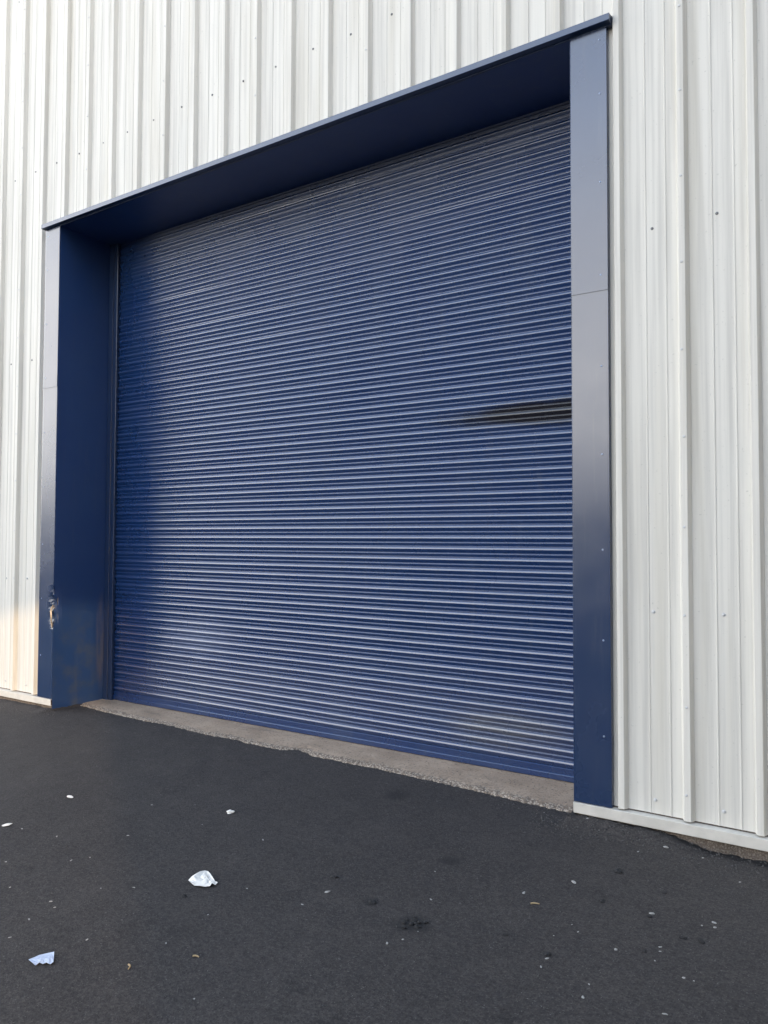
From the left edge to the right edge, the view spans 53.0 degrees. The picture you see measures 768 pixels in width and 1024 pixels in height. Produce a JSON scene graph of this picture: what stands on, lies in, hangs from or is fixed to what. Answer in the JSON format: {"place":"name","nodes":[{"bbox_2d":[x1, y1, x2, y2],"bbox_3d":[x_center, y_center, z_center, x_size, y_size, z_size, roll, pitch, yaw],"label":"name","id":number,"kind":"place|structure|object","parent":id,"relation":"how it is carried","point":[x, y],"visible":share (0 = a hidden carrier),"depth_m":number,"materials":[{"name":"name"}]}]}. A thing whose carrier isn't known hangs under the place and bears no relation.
{"place":"outdoors","nodes":[
{"label":"outdoors","id":0,"kind":"place"},
{"bbox_2d":[0,699,767,1023],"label":"ground","id":1,"kind":"structure","parent":0,"point":[233,947],"depth_m":3.29,"materials":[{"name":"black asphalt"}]},
{"bbox_2d":[29,952,53,964],"bbox_3d":[-1.240,1.621,2.786,0.085,0.006,0.085,1,-2,-22],"label":"paper scrap","id":2,"kind":"object","parent":1,"relation":"on","point":[48,958],"visible":1,"depth_m":2.79,"materials":[{"name":"white paper"}]},
{"bbox_2d":[189,870,217,886],"bbox_3d":[-0.819,1.643,3.450,0.106,0.012,0.175,1,-2,-31],"label":"paper scrap","id":3,"kind":"object","parent":1,"relation":"on","point":[204,878],"visible":1,"depth_m":3.44,"materials":[{"name":"white paper"}]},
{"bbox_2d":[81,699,573,812],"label":"concrete threshold","id":4,"kind":"structure","parent":1,"relation":"on","point":[558,795],"depth_m":5.36,"materials":[{"name":"concrete"}]},
{"bbox_2d":[368,899,375,903],"bbox_3d":[-0.050,1.650,3.257,0.036,0.014,0.029,0,-2,8],"label":"asphalt crumb","id":5,"kind":"object","parent":1,"relation":"on","point":[371,901],"visible":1,"depth_m":3.25,"materials":[{"name":"black asphalt"}]},
{"bbox_2d":[0,0,767,861],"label":"warehouse","id":6,"kind":"structure","parent":1,"relation":"on","point":[388,374],"depth_m":5.46,"materials":[{"name":"white paint"}]},
{"bbox_2d":[401,916,427,928],"bbox_3d":[0.112,1.639,3.068,0.088,0.014,0.109,-2,-3,42],"label":"asphalt lump","id":7,"kind":"object","parent":1,"relation":"on","point":[415,922],"visible":1,"depth_m":3.07,"materials":[{"name":"black asphalt"}]},
{"bbox_2d":[542,951,551,956],"bbox_3d":[0.603,1.635,2.848,0.032,0.014,0.025,1,-2,-26],"label":"asphalt crumb","id":8,"kind":"object","parent":1,"relation":"on","point":[547,953],"visible":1,"depth_m":2.84,"materials":[{"name":"black asphalt"}]},
{"bbox_2d":[614,868,621,873],"bbox_3d":[1.082,1.657,3.557,0.038,0.017,0.039,-1,-2,33],"label":"asphalt lump","id":9,"kind":"object","parent":1,"relation":"on","point":[618,870],"visible":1,"depth_m":3.55,"materials":[{"name":"black asphalt"}]},
{"bbox_2d":[697,938,704,943],"bbox_3d":[1.212,1.639,2.943,0.025,0.016,0.033,0,-2,0],"label":"asphalt crumb","id":10,"kind":"object","parent":1,"relation":"on","point":[701,940],"visible":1,"depth_m":2.94,"materials":[{"name":"black asphalt"}]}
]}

